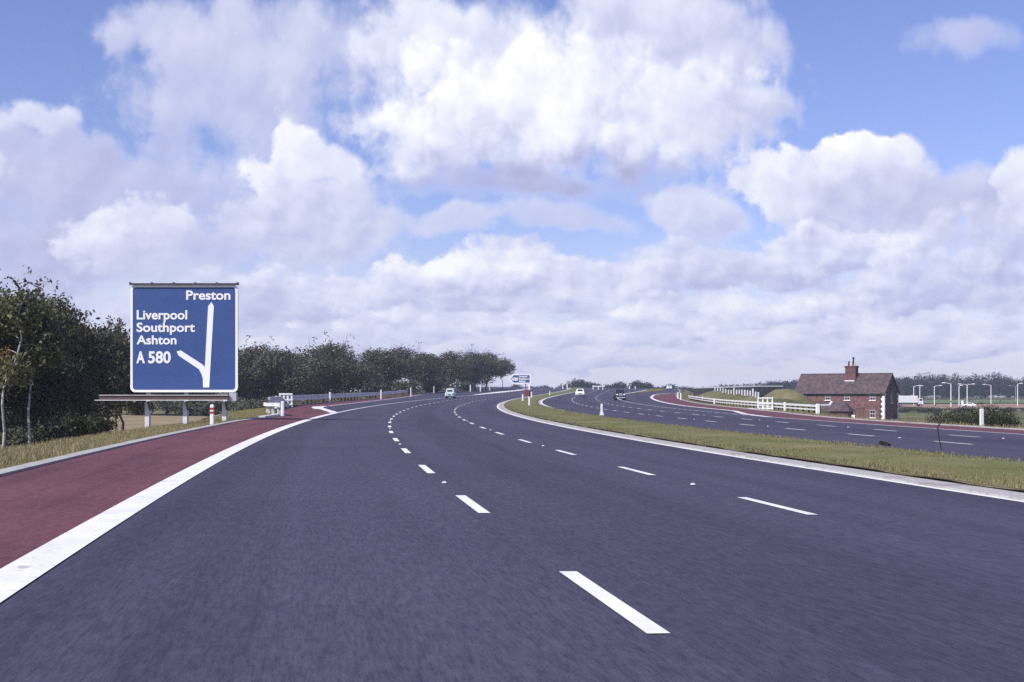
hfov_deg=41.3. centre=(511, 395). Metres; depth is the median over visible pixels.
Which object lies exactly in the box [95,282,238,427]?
direction sign
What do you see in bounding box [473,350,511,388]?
tree
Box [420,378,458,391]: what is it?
thicket
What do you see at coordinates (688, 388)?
tree
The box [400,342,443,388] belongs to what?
tree
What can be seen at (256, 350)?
tree
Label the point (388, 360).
tree
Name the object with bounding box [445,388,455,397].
car
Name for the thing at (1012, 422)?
hedge bush
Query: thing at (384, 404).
edge line
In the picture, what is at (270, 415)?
kerb
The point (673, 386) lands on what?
tree
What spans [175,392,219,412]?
tree
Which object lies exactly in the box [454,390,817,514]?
lane line
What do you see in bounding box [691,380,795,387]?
distant copse
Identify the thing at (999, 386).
wood
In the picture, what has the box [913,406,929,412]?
hedge bush
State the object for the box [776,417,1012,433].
opposite edge line
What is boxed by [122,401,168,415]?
thicket
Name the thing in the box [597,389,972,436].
opposite lane line
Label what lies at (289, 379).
tree
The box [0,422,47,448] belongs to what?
shrub
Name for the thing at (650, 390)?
gore grass
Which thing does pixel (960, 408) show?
hedge bush
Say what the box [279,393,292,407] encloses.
slatted barrier
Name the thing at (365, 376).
tree
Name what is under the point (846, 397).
window
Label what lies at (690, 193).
sky
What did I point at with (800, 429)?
opposite lane line
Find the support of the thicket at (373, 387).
on the ground at (792, 396)
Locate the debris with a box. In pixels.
[879,440,890,445]
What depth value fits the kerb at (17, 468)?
27.57 m
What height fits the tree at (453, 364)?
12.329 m
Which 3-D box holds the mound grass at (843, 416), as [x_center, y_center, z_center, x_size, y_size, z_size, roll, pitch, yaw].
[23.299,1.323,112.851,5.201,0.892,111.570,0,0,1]
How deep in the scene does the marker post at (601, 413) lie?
81.94 m
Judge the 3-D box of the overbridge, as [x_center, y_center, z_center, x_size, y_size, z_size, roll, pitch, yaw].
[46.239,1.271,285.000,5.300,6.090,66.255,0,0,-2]
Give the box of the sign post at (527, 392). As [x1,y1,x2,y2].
[525,384,529,404]
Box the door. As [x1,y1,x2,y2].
[856,407,864,418]
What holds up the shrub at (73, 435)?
on the ground at (792, 396)
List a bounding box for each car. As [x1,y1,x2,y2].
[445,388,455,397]
[575,389,584,396]
[613,390,625,400]
[961,402,976,406]
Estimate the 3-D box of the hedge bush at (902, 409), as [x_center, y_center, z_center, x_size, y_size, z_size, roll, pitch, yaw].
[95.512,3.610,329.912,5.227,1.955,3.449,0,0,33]
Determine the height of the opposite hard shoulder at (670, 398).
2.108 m
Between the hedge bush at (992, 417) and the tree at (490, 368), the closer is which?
the hedge bush at (992, 417)
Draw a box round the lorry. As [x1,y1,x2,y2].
[899,396,922,405]
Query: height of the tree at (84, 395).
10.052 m
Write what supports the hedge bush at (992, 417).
on the ground at (792, 396)
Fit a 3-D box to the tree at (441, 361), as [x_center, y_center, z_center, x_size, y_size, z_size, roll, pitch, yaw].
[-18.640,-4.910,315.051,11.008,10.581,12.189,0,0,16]
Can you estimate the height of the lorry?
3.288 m
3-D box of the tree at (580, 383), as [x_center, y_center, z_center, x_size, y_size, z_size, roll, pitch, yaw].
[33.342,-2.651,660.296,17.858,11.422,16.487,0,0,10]
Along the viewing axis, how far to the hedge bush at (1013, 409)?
329.45 m
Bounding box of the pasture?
[923,400,1023,402]
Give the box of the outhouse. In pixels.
[821,402,854,417]
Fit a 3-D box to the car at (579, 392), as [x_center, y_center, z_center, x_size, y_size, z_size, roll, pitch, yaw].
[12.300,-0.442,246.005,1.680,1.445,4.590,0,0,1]
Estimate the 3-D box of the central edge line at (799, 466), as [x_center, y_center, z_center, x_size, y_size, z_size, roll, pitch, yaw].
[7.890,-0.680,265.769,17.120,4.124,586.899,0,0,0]
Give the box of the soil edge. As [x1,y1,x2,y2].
[504,395,1023,489]
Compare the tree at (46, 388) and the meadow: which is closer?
the tree at (46, 388)
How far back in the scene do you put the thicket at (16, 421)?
82.70 m
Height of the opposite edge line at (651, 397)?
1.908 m
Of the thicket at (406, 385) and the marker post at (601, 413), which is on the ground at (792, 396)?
the thicket at (406, 385)
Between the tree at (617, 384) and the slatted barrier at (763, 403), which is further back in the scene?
the tree at (617, 384)
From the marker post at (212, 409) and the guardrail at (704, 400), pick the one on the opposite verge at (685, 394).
the guardrail at (704, 400)
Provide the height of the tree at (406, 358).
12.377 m
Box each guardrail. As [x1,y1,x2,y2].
[265,388,426,410]
[688,395,832,413]
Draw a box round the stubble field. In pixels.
[899,404,1023,408]
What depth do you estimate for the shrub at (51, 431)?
67.28 m
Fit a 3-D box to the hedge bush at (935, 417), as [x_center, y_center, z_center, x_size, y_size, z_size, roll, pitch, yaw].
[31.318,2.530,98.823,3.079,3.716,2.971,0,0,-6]
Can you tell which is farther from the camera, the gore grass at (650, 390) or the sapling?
the gore grass at (650, 390)
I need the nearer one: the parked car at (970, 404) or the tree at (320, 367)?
the tree at (320, 367)
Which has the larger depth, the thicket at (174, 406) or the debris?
the thicket at (174, 406)
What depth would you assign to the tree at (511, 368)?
404.68 m
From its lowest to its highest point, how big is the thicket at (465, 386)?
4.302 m
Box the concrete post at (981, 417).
[979,409,983,425]
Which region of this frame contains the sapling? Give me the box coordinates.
[112,401,119,430]
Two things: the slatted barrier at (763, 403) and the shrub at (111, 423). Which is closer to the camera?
the shrub at (111, 423)
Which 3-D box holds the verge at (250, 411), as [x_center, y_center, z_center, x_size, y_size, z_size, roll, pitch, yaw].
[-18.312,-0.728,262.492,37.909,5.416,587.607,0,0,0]
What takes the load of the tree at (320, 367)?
on the ground at (792, 396)
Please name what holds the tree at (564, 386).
on the ground at (792, 396)
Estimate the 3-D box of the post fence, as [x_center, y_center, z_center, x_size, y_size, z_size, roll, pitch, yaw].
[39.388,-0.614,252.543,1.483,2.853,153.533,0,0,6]
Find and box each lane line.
[388,395,669,632]
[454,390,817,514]
[572,395,964,443]
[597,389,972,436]
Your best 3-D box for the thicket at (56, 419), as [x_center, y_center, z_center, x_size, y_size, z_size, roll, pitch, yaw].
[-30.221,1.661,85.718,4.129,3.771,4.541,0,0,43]
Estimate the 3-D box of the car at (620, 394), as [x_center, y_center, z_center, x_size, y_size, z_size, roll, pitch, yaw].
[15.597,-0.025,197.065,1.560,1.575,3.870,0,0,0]
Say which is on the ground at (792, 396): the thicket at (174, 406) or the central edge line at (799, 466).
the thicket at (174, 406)
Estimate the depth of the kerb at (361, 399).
162.46 m
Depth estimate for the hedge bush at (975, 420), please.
99.41 m
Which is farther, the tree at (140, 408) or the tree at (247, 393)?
the tree at (247, 393)
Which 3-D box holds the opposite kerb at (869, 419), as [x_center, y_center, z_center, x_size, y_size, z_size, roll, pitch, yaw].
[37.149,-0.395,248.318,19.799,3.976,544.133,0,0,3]
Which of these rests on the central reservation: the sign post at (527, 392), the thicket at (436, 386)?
the sign post at (527, 392)
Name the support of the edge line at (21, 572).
on the carriageway at (356, 544)
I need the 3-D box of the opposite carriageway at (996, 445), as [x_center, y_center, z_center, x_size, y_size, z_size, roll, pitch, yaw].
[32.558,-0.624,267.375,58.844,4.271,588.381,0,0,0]
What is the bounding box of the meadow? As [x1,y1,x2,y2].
[8,406,290,435]
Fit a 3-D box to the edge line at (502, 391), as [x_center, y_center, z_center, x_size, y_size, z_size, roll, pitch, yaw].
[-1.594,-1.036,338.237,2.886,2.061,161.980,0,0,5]
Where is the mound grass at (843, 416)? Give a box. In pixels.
[710,403,1023,428]
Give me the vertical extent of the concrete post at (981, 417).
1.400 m
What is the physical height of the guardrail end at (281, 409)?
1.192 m
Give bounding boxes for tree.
[0,265,83,447]
[0,293,94,443]
[0,373,26,414]
[1,287,92,445]
[7,280,109,424]
[22,295,129,423]
[54,316,129,418]
[90,315,160,431]
[96,390,155,429]
[151,392,191,413]
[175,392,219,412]
[222,335,271,402]
[235,336,284,405]
[239,345,314,402]
[269,337,341,399]
[292,334,367,399]
[324,332,387,393]
[355,347,413,392]
[363,342,428,386]
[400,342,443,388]
[413,352,451,385]
[433,348,470,388]
[450,344,489,389]
[464,353,500,388]
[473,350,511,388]
[500,357,515,388]
[557,384,572,387]
[566,378,596,387]
[584,381,605,387]
[608,380,628,387]
[628,380,650,388]
[658,384,678,388]
[679,386,694,391]
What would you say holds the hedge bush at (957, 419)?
on the ground at (792, 396)
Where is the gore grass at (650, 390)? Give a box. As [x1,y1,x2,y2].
[628,388,664,393]
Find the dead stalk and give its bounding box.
[937,416,944,450]
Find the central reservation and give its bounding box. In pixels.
[504,387,1023,492]
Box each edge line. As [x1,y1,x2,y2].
[0,412,339,601]
[311,406,337,412]
[341,395,469,411]
[476,389,527,394]
[497,391,1023,501]
[650,393,768,416]
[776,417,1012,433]
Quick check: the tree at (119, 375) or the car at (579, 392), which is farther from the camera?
the car at (579, 392)
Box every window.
[824,395,830,400]
[843,395,850,400]
[869,395,875,400]
[870,410,875,417]
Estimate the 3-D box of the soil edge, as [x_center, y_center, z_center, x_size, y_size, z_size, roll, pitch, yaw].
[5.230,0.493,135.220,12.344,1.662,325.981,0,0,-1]
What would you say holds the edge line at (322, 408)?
on the carriageway at (356, 544)
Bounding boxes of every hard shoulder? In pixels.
[0,386,455,568]
[653,393,1023,433]
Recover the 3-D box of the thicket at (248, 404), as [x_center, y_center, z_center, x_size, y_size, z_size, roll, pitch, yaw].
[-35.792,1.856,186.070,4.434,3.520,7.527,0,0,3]
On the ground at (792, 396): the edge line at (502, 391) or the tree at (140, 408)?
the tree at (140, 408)
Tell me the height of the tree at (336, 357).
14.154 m
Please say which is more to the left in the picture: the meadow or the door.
the meadow
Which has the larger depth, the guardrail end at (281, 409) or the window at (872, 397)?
the window at (872, 397)
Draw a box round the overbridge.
[693,386,782,396]
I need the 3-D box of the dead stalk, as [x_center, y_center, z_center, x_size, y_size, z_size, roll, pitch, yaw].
[10.411,0.941,33.000,0.192,0.907,0.033,0,0,0]
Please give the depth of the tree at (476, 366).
350.81 m
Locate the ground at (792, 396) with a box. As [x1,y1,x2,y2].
[0,389,1023,446]
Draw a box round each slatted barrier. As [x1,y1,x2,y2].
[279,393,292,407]
[750,397,773,409]
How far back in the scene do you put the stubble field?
478.61 m
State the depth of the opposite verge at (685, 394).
286.29 m
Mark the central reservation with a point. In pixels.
(981, 464)
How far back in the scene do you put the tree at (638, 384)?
656.59 m
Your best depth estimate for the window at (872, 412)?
221.13 m
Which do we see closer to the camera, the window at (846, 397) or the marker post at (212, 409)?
the marker post at (212, 409)
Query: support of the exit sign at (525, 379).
on the ground at (792, 396)
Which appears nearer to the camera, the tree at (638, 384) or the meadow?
the meadow
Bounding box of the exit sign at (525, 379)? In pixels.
[508,374,530,390]
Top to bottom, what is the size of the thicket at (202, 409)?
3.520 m
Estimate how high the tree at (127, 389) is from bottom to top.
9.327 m
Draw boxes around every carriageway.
[0,386,1023,681]
[542,388,1023,461]
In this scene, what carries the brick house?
on the ground at (792, 396)
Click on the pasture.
(973, 401)
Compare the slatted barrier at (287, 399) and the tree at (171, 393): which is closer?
the slatted barrier at (287, 399)
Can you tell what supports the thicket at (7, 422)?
on the ground at (792, 396)
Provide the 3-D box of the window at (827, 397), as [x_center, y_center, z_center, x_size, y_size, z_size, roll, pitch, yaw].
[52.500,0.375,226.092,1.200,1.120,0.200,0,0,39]
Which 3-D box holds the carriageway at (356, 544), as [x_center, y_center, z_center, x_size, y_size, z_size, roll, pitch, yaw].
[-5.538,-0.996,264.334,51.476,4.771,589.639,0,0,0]
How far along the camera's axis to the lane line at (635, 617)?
8.64 m
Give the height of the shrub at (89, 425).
1.497 m
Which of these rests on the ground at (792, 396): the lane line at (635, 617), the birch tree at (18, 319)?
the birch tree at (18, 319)
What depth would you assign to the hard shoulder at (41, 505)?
19.64 m
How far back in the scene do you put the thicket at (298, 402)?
195.58 m
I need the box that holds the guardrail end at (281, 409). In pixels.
[263,401,284,415]
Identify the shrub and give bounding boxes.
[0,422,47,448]
[23,414,71,440]
[52,423,87,436]
[62,411,110,436]
[96,416,117,432]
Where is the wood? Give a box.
[765,371,1023,399]
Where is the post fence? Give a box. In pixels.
[714,386,758,396]
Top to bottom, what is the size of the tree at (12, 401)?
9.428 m
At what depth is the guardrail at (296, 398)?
147.31 m
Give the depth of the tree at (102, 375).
78.44 m
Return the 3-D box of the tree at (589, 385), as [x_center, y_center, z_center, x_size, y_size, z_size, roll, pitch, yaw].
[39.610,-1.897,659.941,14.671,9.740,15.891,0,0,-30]
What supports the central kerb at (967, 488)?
on the carriageway at (356, 544)
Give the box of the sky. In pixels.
[0,0,1023,396]
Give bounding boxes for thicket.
[0,406,24,443]
[4,410,46,430]
[33,412,67,425]
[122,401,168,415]
[162,401,196,415]
[190,398,239,415]
[233,398,264,411]
[285,394,337,405]
[321,389,360,401]
[359,380,388,398]
[385,376,423,395]
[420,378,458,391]
[454,380,476,390]
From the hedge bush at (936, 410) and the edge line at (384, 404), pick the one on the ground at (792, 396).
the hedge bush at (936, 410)
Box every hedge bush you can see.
[899,407,915,412]
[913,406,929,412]
[922,406,942,412]
[925,405,956,423]
[940,401,973,424]
[954,406,973,412]
[957,400,992,425]
[974,397,1010,426]
[992,401,1023,427]
[1002,406,1016,412]
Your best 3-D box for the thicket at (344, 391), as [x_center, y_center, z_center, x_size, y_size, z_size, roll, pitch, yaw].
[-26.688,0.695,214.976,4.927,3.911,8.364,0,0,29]
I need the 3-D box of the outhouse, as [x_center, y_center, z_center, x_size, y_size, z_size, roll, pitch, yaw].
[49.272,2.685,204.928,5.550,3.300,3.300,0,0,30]
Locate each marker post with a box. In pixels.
[210,404,214,423]
[600,404,604,415]
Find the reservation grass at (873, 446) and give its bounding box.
[505,404,1023,487]
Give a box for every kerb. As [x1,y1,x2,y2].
[0,417,264,475]
[259,414,278,417]
[298,387,450,405]
[499,388,1023,499]
[676,389,1023,429]
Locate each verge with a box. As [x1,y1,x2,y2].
[0,387,444,468]
[679,389,709,403]
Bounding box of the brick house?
[794,357,899,419]
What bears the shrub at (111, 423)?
on the ground at (792, 396)
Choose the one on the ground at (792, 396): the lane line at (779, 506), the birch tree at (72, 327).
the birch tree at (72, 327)

